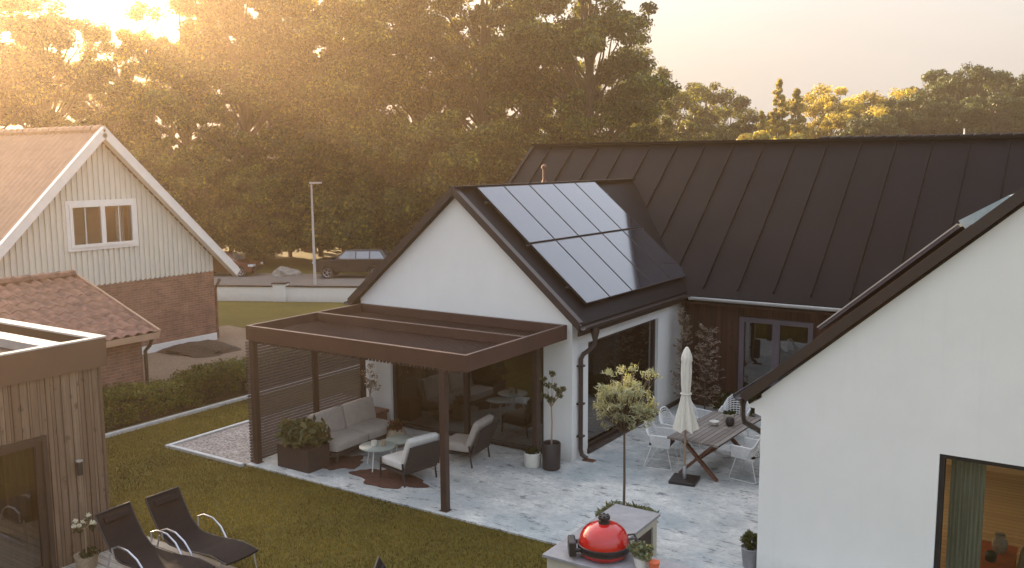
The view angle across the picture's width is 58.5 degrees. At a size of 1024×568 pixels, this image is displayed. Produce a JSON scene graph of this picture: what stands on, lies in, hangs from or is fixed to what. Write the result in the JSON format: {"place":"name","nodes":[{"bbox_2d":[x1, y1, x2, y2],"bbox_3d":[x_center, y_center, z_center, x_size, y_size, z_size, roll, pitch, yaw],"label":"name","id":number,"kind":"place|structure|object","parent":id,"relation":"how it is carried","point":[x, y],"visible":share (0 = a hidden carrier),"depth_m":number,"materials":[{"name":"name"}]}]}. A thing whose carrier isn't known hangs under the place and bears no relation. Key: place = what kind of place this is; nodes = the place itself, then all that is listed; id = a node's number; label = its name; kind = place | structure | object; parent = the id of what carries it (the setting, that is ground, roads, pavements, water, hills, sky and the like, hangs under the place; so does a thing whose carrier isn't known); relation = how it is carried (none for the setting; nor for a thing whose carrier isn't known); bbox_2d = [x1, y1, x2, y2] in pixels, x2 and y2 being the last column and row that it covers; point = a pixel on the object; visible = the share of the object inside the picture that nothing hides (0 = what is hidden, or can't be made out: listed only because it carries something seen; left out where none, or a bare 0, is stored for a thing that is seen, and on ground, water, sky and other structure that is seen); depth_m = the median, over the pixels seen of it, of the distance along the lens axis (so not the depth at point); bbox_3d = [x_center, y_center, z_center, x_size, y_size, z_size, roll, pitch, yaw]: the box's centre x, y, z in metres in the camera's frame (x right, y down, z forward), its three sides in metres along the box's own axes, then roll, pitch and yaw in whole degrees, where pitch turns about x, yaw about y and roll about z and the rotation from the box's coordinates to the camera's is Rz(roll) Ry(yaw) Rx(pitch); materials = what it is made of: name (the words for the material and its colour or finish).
{"place":"outdoors","nodes":[
{"label":"outdoors","id":0,"kind":"place"},
{"bbox_2d":[0,318,109,567],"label":"board clad shed","id":1,"kind":"structure","parent":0,"point":[52,427],"depth_m":13.04,"materials":[{"name":"brown wood"}]},
{"bbox_2d":[0,442,49,567],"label":"glazed door","id":2,"kind":"structure","parent":1,"relation":"in","point":[23,523],"depth_m":12.78,"materials":[{"name":"brown glass"}]},
{"bbox_2d":[214,272,368,285],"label":"road","id":3,"kind":"structure","parent":0,"point":[303,279],"depth_m":55.57,"materials":[{"name":"grey asphalt"}]},
{"bbox_2d":[214,251,262,276],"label":"parked hatchback","id":4,"kind":"object","parent":3,"relation":"on","point":[245,265],"visible":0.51,"depth_m":57.92,"materials":[{"name":"red paint"}]},
{"bbox_2d":[309,182,321,284],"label":"street lamp","id":5,"kind":"object","parent":3,"relation":"on","point":[313,248],"visible":0.94,"depth_m":51.53,"materials":[{"name":"metal"}]},
{"bbox_2d":[312,247,389,278],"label":"parked suv","id":6,"kind":"object","parent":3,"relation":"on","point":[362,259],"visible":0.63,"depth_m":55.94,"materials":[{"name":"paint"}]},
{"bbox_2d":[105,245,682,567],"bbox_3d":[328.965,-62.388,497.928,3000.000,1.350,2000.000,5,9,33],"label":"ground","id":7,"kind":"structure","parent":0,"point":[241,314],"depth_m":15.57,"materials":[{"name":"green plant"}]},
{"bbox_2d":[0,14,26,108],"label":"broadleaf tree","id":8,"kind":"object","parent":7,"relation":"on","point":[14,80],"visible":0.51,"depth_m":65.84,"materials":[{"name":"green plant"}]},
{"bbox_2d":[0,0,76,129],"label":"broadleaf tree","id":9,"kind":"object","parent":7,"relation":"on","point":[29,94],"visible":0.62,"depth_m":65.13,"materials":[{"name":"green plant"}]},
{"bbox_2d":[0,0,119,127],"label":"broadleaf tree","id":10,"kind":"object","parent":7,"relation":"on","point":[54,30],"visible":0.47,"depth_m":70.79,"materials":[{"name":"green plant"}]},
{"bbox_2d":[0,269,160,387],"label":"brick garage","id":11,"kind":"structure","parent":7,"relation":"on","point":[71,300],"depth_m":21.43,"materials":[{"name":"brown tile"}]},
{"bbox_2d":[39,26,192,146],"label":"broadleaf tree","id":12,"kind":"object","parent":7,"relation":"on","point":[105,48],"visible":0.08,"depth_m":80.26,"materials":[{"name":"green plant"}]},
{"bbox_2d":[0,125,239,354],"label":"brick and board house","id":13,"kind":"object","parent":7,"relation":"on","point":[100,207],"visible":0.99,"depth_m":27.25,"materials":[{"name":"white paint"}]},
{"bbox_2d":[69,202,135,248],"bbox_3d":[-11.917,-1.730,26.646,0.120,1.240,2.040,5,9,33],"label":"gable window","id":14,"kind":"structure","parent":13,"relation":"in","point":[101,206],"depth_m":26.61,"materials":[{"name":"white paint"}]},
{"bbox_2d":[62,536,235,567],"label":"deck","id":15,"kind":"structure","parent":7,"relation":"on","point":[102,562],"depth_m":13.48,"materials":[{"name":"wood"}]},
{"bbox_2d":[71,513,100,567],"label":"white flower pot","id":16,"kind":"object","parent":15,"relation":"on","point":[86,557],"visible":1,"depth_m":13.14,"materials":[{"name":"beige ceramic"}]},
{"bbox_2d":[94,501,215,567],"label":"sun lounger","id":17,"kind":"object","parent":15,"relation":"on","point":[128,542],"visible":1,"depth_m":12.91,"materials":[{"name":"fabric"}]},
{"bbox_2d":[145,486,258,567],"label":"sun lounger","id":18,"kind":"object","parent":15,"relation":"on","point":[170,514],"visible":0.96,"depth_m":13.46,"materials":[{"name":"black fabric"}]},
{"bbox_2d":[130,136,218,230],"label":"bushy tree","id":19,"kind":"object","parent":7,"relation":"on","point":[150,152],"visible":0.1,"depth_m":65.16,"materials":[{"name":"green plant"}]},
{"bbox_2d":[86,0,267,170],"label":"broadleaf tree","id":20,"kind":"object","parent":7,"relation":"on","point":[134,112],"visible":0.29,"depth_m":72.29,"materials":[{"name":"green plant"}]},
{"bbox_2d":[149,142,251,249],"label":"bushy tree","id":21,"kind":"object","parent":7,"relation":"on","point":[192,177],"visible":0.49,"depth_m":63.56,"materials":[{"name":"green plant"}]},
{"bbox_2d":[142,325,276,386],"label":"yard","id":22,"kind":"structure","parent":7,"relation":"on","point":[161,366],"depth_m":27.46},
{"bbox_2d":[156,340,240,357],"bbox_3d":[-9.802,1.983,28.697,2.678,0.288,2.054,5,9,33],"label":"soil heap","id":23,"kind":"object","parent":22,"relation":"on","point":[205,348],"visible":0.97,"depth_m":28.20,"materials":[{"name":"brown soil"}]},
{"bbox_2d":[138,0,323,234],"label":"broadleaf tree","id":24,"kind":"object","parent":7,"relation":"on","point":[198,43],"visible":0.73,"depth_m":66.36,"materials":[{"name":"green plant"}]},
{"bbox_2d":[102,347,359,432],"bbox_3d":[-7.611,2.455,22.295,1.038,1.090,12.324,5,9,33],"label":"hedge","id":25,"kind":"object","parent":7,"relation":"on","point":[198,386],"visible":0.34,"depth_m":21.55,"materials":[{"name":"green plant"}]},
{"bbox_2d":[105,364,359,437],"bbox_3d":[-7.216,2.979,21.906,0.100,0.150,12.300,5,9,33],"label":"lawn edging","id":26,"kind":"object","parent":7,"relation":"on","point":[157,421],"visible":0.12,"depth_m":21.19,"materials":[{"name":"concrete"}]},
{"bbox_2d":[165,393,341,466],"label":"kerb","id":27,"kind":"structure","parent":7,"relation":"on","point":[173,446],"depth_m":18.80,"materials":[{"name":"concrete"}]},
{"bbox_2d":[211,163,303,265],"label":"bushy tree","id":28,"kind":"object","parent":7,"relation":"on","point":[253,199],"visible":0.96,"depth_m":62.44,"materials":[{"name":"green plant"}]},
{"bbox_2d":[176,395,359,463],"bbox_3d":[-4.731,3.144,20.435,2.220,0.001,5.050,5,9,33],"label":"gravel bed","id":29,"kind":"object","parent":7,"relation":"on","point":[233,443],"visible":0.4,"depth_m":19.10,"materials":[{"name":"grey gravel"}]},
{"bbox_2d":[237,153,321,256],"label":"bushy tree","id":30,"kind":"object","parent":7,"relation":"on","point":[251,160],"visible":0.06,"depth_m":67.84,"materials":[{"name":"green plant"}]},
{"bbox_2d":[214,282,358,301],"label":"garden wall","id":31,"kind":"structure","parent":7,"relation":"on","point":[280,292],"depth_m":41.27,"materials":[{"name":"white concrete"}]},
{"bbox_2d":[272,266,301,275],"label":"boulder","id":32,"kind":"object","parent":7,"relation":"on","point":[283,271],"visible":0.76,"depth_m":57.96,"materials":[{"name":"grey stone"}]},
{"bbox_2d":[240,109,336,256],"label":"bushy tree","id":33,"kind":"object","parent":7,"relation":"on","point":[276,164],"visible":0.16,"depth_m":66.61,"materials":[{"name":"green plant"}]},
{"bbox_2d":[194,0,405,251],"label":"broadleaf tree","id":34,"kind":"object","parent":7,"relation":"on","point":[282,40],"visible":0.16,"depth_m":67.05,"materials":[{"name":"green plant"}]},
{"bbox_2d":[275,128,386,254],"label":"bushy tree","id":35,"kind":"object","parent":7,"relation":"on","point":[301,224],"visible":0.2,"depth_m":64.05,"materials":[{"name":"green plant"}]},
{"bbox_2d":[288,110,421,249],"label":"bushy tree","id":36,"kind":"object","parent":7,"relation":"on","point":[326,226],"visible":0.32,"depth_m":61.68,"materials":[{"name":"green plant"}]},
{"bbox_2d":[266,0,464,177],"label":"broadleaf tree","id":37,"kind":"object","parent":7,"relation":"on","point":[373,31],"visible":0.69,"depth_m":63.22,"materials":[{"name":"green plant"}]},
{"bbox_2d":[318,116,464,251],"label":"bushy tree","id":38,"kind":"object","parent":7,"relation":"on","point":[361,231],"visible":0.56,"depth_m":60.27,"materials":[{"name":"green plant"}]},
{"bbox_2d":[310,0,511,132],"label":"broadleaf tree","id":39,"kind":"object","parent":7,"relation":"on","point":[422,78],"visible":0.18,"depth_m":67.68,"materials":[{"name":"green plant"}]},
{"bbox_2d":[382,107,513,229],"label":"bushy tree","id":40,"kind":"object","parent":7,"relation":"on","point":[456,155],"visible":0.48,"depth_m":57.65,"materials":[{"name":"green plant"}]},
{"bbox_2d":[370,0,593,142],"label":"broadleaf tree","id":41,"kind":"object","parent":7,"relation":"on","point":[483,50],"visible":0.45,"depth_m":66.77,"materials":[{"name":"green plant"}]},
{"bbox_2d":[449,117,558,184],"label":"bushy tree","id":42,"kind":"object","parent":7,"relation":"on","point":[504,161],"visible":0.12,"depth_m":60.90,"materials":[{"name":"green plant"}]},
{"bbox_2d":[344,178,690,461],"bbox_3d":[1.085,0.214,22.180,6.160,5.355,8.310,5,9,33],"label":"gabled annex","id":43,"kind":"object","parent":7,"relation":"on","point":[594,266],"visible":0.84,"depth_m":19.32,"materials":[{"name":"white paint"}]},
{"bbox_2d":[392,344,543,453],"bbox_3d":[-0.958,2.167,19.137,3.930,2.180,0.100,5,9,33],"label":"sliding glass door","id":44,"kind":"structure","parent":43,"relation":"in","point":[415,390],"depth_m":19.82,"materials":[{"name":"black glass"}]},
{"bbox_2d":[588,319,654,447],"bbox_3d":[2.315,2.036,19.584,0.100,2.200,3.320,5,9,33],"label":"side window","id":45,"kind":"structure","parent":43,"relation":"in","point":[635,344],"depth_m":19.39,"materials":[{"name":"black glass"}]},
{"bbox_2d":[464,11,610,133],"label":"broadleaf tree","id":46,"kind":"object","parent":7,"relation":"on","point":[548,111],"visible":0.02,"depth_m":75.53,"materials":[{"name":"green plant"}]},
{"bbox_2d":[504,118,609,182],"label":"bushy tree","id":47,"kind":"object","parent":7,"relation":"on","point":[553,124],"visible":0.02,"depth_m":63.56,"materials":[{"name":"green plant"}]},
{"bbox_2d":[483,0,681,142],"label":"broadleaf tree","id":48,"kind":"object","parent":7,"relation":"on","point":[590,31],"visible":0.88,"depth_m":62.41,"materials":[{"name":"green plant"}]},
{"bbox_2d":[551,44,680,141],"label":"broadleaf tree","id":49,"kind":"object","parent":7,"relation":"on","point":[666,121],"visible":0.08,"depth_m":82.26,"materials":[{"name":"green plant"}]},
{"bbox_2d":[626,91,723,141],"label":"distant tree","id":50,"kind":"object","parent":7,"relation":"on","point":[700,134],"visible":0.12,"depth_m":100.57,"materials":[{"name":"green plant"}]},
{"bbox_2d":[666,81,767,140],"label":"distant tree","id":51,"kind":"object","parent":7,"relation":"on","point":[713,98],"visible":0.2,"depth_m":108.37,"materials":[{"name":"green plant"}]},
{"bbox_2d":[710,101,775,139],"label":"distant tree","id":52,"kind":"object","parent":7,"relation":"on","point":[727,111],"visible":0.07,"depth_m":117.75,"materials":[{"name":"green plant"}]},
{"bbox_2d":[765,78,791,137],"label":"spire tree","id":53,"kind":"object","parent":7,"relation":"on","point":[779,113],"visible":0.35,"depth_m":97.92,"materials":[{"name":"green plant"}]},
{"bbox_2d":[752,130,809,139],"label":"golden bush","id":54,"kind":"object","parent":7,"relation":"on","point":[761,135],"visible":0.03,"depth_m":88.57,"materials":[{"name":"green plant"}]},
{"bbox_2d":[783,88,808,137],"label":"spire tree","id":55,"kind":"object","parent":7,"relation":"on","point":[795,126],"visible":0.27,"depth_m":101.02,"materials":[{"name":"green plant"}]},
{"bbox_2d":[768,83,873,138],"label":"golden tree","id":56,"kind":"object","parent":7,"relation":"on","point":[814,106],"visible":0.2,"depth_m":114.81,"materials":[{"name":"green plant"}]},
{"bbox_2d":[811,101,904,138],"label":"golden tree","id":57,"kind":"object","parent":7,"relation":"on","point":[847,113],"visible":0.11,"depth_m":108.93,"materials":[{"name":"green plant"}]},
{"bbox_2d":[831,111,907,136],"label":"dark tree","id":58,"kind":"object","parent":7,"relation":"on","point":[889,126],"visible":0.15,"depth_m":100.94,"materials":[{"name":"green plant"}]},
{"bbox_2d":[842,87,922,125],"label":"golden tree","id":59,"kind":"object","parent":7,"relation":"on","point":[873,98],"visible":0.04,"depth_m":117.64,"materials":[{"name":"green plant"}]},
{"bbox_2d":[877,91,961,135],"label":"dark tree","id":60,"kind":"object","parent":7,"relation":"on","point":[909,123],"visible":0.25,"depth_m":106.24,"materials":[{"name":"green plant"}]},
{"bbox_2d":[819,129,1023,138],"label":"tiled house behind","id":61,"kind":"structure","parent":7,"relation":"on","point":[931,135],"depth_m":26.43,"materials":[{"name":"black tile"}]},
{"bbox_2d":[904,63,1010,134],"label":"dark tree","id":62,"kind":"object","parent":7,"relation":"on","point":[941,83],"visible":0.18,"depth_m":111.33,"materials":[{"name":"green plant"}]},
{"bbox_2d":[944,89,1023,134],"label":"dark tree","id":63,"kind":"object","parent":7,"relation":"on","point":[972,116],"visible":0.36,"depth_m":102.48,"materials":[{"name":"green plant"}]},
{"bbox_2d":[977,71,1023,125],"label":"dark tree","id":64,"kind":"object","parent":7,"relation":"on","point":[1009,83],"visible":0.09,"depth_m":115.29,"materials":[{"name":"green plant"}]},
{"bbox_2d":[1001,84,1023,132],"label":"dark tree","id":65,"kind":"object","parent":7,"relation":"on","point":[1019,90],"visible":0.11,"depth_m":109.73,"materials":[{"name":"green plant"}]},
{"bbox_2d":[246,404,760,567],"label":"patio","id":66,"kind":"structure","parent":0,"point":[706,521],"depth_m":16.19,"materials":[{"name":"grey stone"}]},
{"bbox_2d":[275,415,333,473],"bbox_3d":[-3.996,3.022,17.576,1.129,0.978,0.854,5,9,33],"label":"planter box","id":67,"kind":"object","parent":66,"relation":"on","point":[303,445],"visible":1,"depth_m":17.39,"materials":[{"name":"brown wood"},{"name":"green leaves"},{"name":"soil"}]},
{"bbox_2d":[323,455,362,469],"bbox_3d":[-3.292,3.474,17.791,0.791,0.012,0.806,-1,8,-8],"label":"hide rug","id":68,"kind":"object","parent":66,"relation":"on","point":[350,462],"visible":0.78,"depth_m":17.78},
{"bbox_2d":[307,397,389,463],"bbox_3d":[-3.232,2.931,18.623,0.870,0.871,1.860,5,9,33],"label":"outdoor sofa","id":69,"kind":"object","parent":66,"relation":"on","point":[353,425],"visible":0.69,"depth_m":18.56,"materials":[{"name":"fabric"}]},
{"bbox_2d":[361,362,388,419],"bbox_3d":[-3.090,2.436,19.909,0.720,1.507,0.420,5,9,33],"label":"potted plant","id":70,"kind":"object","parent":66,"relation":"on","point":[381,412],"visible":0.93,"depth_m":19.83,"materials":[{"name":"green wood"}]},
{"bbox_2d":[359,440,395,471],"bbox_3d":[-2.568,3.300,17.511,0.700,0.433,0.700,5,9,33],"label":"coffee table","id":71,"kind":"object","parent":66,"relation":"on","point":[368,447],"visible":0.87,"depth_m":17.37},
{"bbox_2d":[349,469,429,488],"bbox_3d":[-2.259,3.593,16.861,0.962,0.012,1.577,-6,9,-34],"label":"hide rug","id":72,"kind":"object","parent":66,"relation":"on","point":[390,479],"visible":0.88,"depth_m":16.82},
{"bbox_2d":[379,432,439,487],"bbox_3d":[-1.847,3.153,16.819,0.780,0.900,0.978,-8,11,-44],"label":"outdoor armchair","id":73,"kind":"object","parent":72,"relation":"on","point":[419,453],"visible":0.98,"depth_m":16.55,"materials":[{"name":"white fabric"}]},
{"bbox_2d":[386,417,406,447],"bbox_3d":[-2.371,3.044,18.829,0.440,0.582,0.440,5,9,33],"label":"flower vase","id":74,"kind":"object","parent":66,"relation":"on","point":[396,426],"visible":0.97,"depth_m":18.71,"materials":[{"name":"wicker"}]},
{"bbox_2d":[386,435,412,452],"bbox_3d":[-2.203,3.246,18.010,0.580,0.402,0.580,5,9,33],"label":"coffee table","id":75,"kind":"object","parent":66,"relation":"on","point":[399,439],"visible":0.59,"depth_m":18.01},
{"bbox_2d":[245,303,566,512],"bbox_3d":[-2.037,2.129,17.590,5.257,2.720,3.257,5,9,33],"label":"pergola","id":76,"kind":"object","parent":66,"relation":"on","point":[364,332],"visible":0.98,"depth_m":17.74,"materials":[{"name":"brown wood"}]},
{"bbox_2d":[438,414,499,467],"bbox_3d":[-0.842,3.011,17.830,0.978,0.900,0.780,3,8,25],"label":"outdoor armchair","id":77,"kind":"object","parent":66,"relation":"on","point":[477,439],"visible":0.91,"depth_m":17.57,"materials":[{"name":"fabric"}]},
{"bbox_2d":[524,446,540,468],"bbox_3d":[0.391,3.301,17.520,0.330,0.386,0.330,5,9,33],"label":"white pot","id":78,"kind":"object","parent":66,"relation":"on","point":[532,457],"visible":1,"depth_m":17.41,"materials":[{"name":"ceramic"}]},
{"bbox_2d":[540,370,566,470],"bbox_3d":[0.752,2.564,17.243,0.535,1.916,0.371,11,14,56],"label":"black potted tree","id":79,"kind":"object","parent":66,"relation":"on","point":[551,454],"visible":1,"depth_m":17.22,"materials":[{"name":"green plant"}]},
{"bbox_2d":[542,504,694,567],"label":"outdoor kitchen","id":80,"kind":"object","parent":66,"relation":"on","point":[641,524],"visible":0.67,"depth_m":12.12,"materials":[{"name":"grey stone"}]},
{"bbox_2d":[568,512,638,562],"bbox_3d":[1.133,3.128,11.415,0.849,0.524,0.685,5,9,33],"label":"kamado grill","id":81,"kind":"object","parent":80,"relation":"on","point":[604,538],"visible":0.97,"depth_m":11.23,"materials":[{"name":"red ceramic"}]},
{"bbox_2d":[626,541,653,567],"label":"potted herbs","id":82,"kind":"object","parent":80,"relation":"on","point":[642,553],"visible":1,"depth_m":11.04,"materials":[{"name":"green plant"}]},
{"bbox_2d":[594,500,658,522],"bbox_3d":[1.717,3.633,13.585,0.970,0.760,0.802,5,9,33],"label":"grass planter","id":83,"kind":"object","parent":66,"relation":"on","point":[602,510],"visible":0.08,"depth_m":13.65,"materials":[{"name":"green plant"}]},
{"bbox_2d":[592,362,662,504],"bbox_3d":[1.659,2.406,13.433,1.018,2.534,1.138,5,9,33],"label":"standard willow","id":84,"kind":"object","parent":83,"relation":"in","point":[623,412],"visible":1,"depth_m":13.20,"materials":[{"name":"green plant"}]},
{"bbox_2d":[644,417,678,470],"bbox_3d":[2.848,3.019,17.507,0.594,0.912,0.606,3,8,25],"label":"wire armchair","id":85,"kind":"object","parent":66,"relation":"on","point":[659,440],"visible":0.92,"depth_m":17.40,"materials":[{"name":"white metal"}]},
{"bbox_2d":[657,406,692,458],"bbox_3d":[3.239,2.923,18.206,0.594,0.912,0.606,5,10,37],"label":"wire armchair","id":86,"kind":"object","parent":66,"relation":"on","point":[671,419],"visible":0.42,"depth_m":18.26,"materials":[{"name":"white metal"}]},
{"bbox_2d":[669,307,696,397],"bbox_3d":[4.005,1.738,21.282,0.636,2.440,0.596,-1,8,-4],"label":"feathery shrub","id":87,"kind":"object","parent":66,"relation":"on","point":[684,336],"visible":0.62,"depth_m":21.20,"materials":[{"name":"green plant"}]},
{"bbox_2d":[668,347,699,486],"bbox_3d":[3.143,2.358,16.510,0.497,2.490,0.497,3,8,23],"label":"closed parasol","id":88,"kind":"object","parent":66,"relation":"on","point":[685,420],"visible":1,"depth_m":16.40,"materials":[{"name":"white fabric"}]},
{"bbox_2d":[677,402,711,448],"bbox_3d":[3.779,2.834,18.840,0.606,0.912,0.594,-8,11,-44],"label":"wire armchair","id":89,"kind":"object","parent":66,"relation":"on","point":[699,414],"visible":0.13,"depth_m":19.04,"materials":[{"name":"white metal"}]},
{"bbox_2d":[691,321,725,408],"bbox_3d":[4.429,1.930,20.875,0.929,2.161,0.976,5,9,33],"label":"feathery shrub","id":90,"kind":"object","parent":66,"relation":"on","point":[705,359],"visible":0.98,"depth_m":20.85,"materials":[{"name":"green leaves"},{"name":"thin woody stems"}]},
{"bbox_2d":[667,411,760,481],"bbox_3d":[3.882,3.108,17.477,1.000,0.772,2.140,5,9,35],"label":"dining table","id":91,"kind":"object","parent":66,"relation":"on","point":[716,437],"visible":0.8,"depth_m":17.04,"materials":[{"name":"brown wood"}]},
{"bbox_2d":[711,391,756,416],"bbox_3d":[5.061,2.722,20.812,1.067,0.601,0.623,5,9,33],"label":"plant","id":92,"kind":"object","parent":66,"relation":"on","point":[720,403],"visible":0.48,"depth_m":20.78,"materials":[{"name":"green plant"}]},
{"bbox_2d":[718,394,750,443],"bbox_3d":[4.640,2.799,19.066,0.606,0.912,0.594,3,8,23],"label":"wire armchair","id":93,"kind":"object","parent":66,"relation":"on","point":[724,406],"visible":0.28,"depth_m":19.25,"materials":[{"name":"white metal"}]},
{"bbox_2d":[728,437,759,483],"bbox_3d":[4.365,3.111,16.755,0.594,0.912,0.606,6,10,41],"label":"wire armchair","id":94,"kind":"object","parent":66,"relation":"on","point":[751,453],"visible":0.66,"depth_m":16.58,"materials":[{"name":"white metal"}]},
{"bbox_2d":[740,529,756,567],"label":"potted boxwood","id":95,"kind":"object","parent":66,"relation":"on","point":[749,553],"visible":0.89,"depth_m":13.05,"materials":[{"name":"green plant"}]},
{"bbox_2d":[733,187,1023,567],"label":"white house","id":96,"kind":"structure","parent":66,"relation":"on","point":[890,411],"depth_m":11.69,"materials":[{"name":"white plaster"},{"name":"black metal"},{"name":"clear glass"}]},
{"bbox_2d":[933,454,1023,567],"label":"large window","id":97,"kind":"structure","parent":96,"relation":"in","point":[942,466],"depth_m":11.46,"materials":[{"name":"black metal"}]},
{"bbox_2d":[959,193,1014,228],"bbox_3d":[6.049,-0.917,11.532,0.600,0.442,1.250,5,9,33],"label":"roof window","id":98,"kind":"structure","parent":96,"relation":"in","point":[967,221],"depth_m":11.06,"materials":[{"name":"clear glass"}]},
{"bbox_2d":[980,540,1017,567],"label":"red table","id":99,"kind":"object","parent":96,"relation":"on","point":[1007,558],"visible":0.76,"depth_m":12.27,"materials":[{"name":"orange wood"}]},
{"bbox_2d":[992,532,1007,553],"bbox_3d":[6.613,3.518,12.407,0.200,0.260,0.195,5,9,33],"label":"clay vase","id":100,"kind":"object","parent":99,"relation":"on","point":[999,543],"visible":0.98,"depth_m":12.34,"materials":[{"name":"beige ceramic"}]},
{"bbox_2d":[0,0,1023,160],"label":"sky","id":101,"kind":"structure","parent":0,"point":[746,46],"materials":[{"name":"white"}]},
{"bbox_2d":[507,135,1023,413],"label":"black roofed house","id":102,"kind":"structure","parent":0,"point":[779,251],"depth_m":21.63,"materials":[{"name":"metal"}]},
{"bbox_2d":[737,316,813,407],"bbox_3d":[5.968,1.878,20.778,1.670,2.170,0.100,5,9,33],"label":"patio door","id":103,"kind":"structure","parent":102,"relation":"in","point":[764,343],"depth_m":20.83,"materials":[{"name":"clear glass"}]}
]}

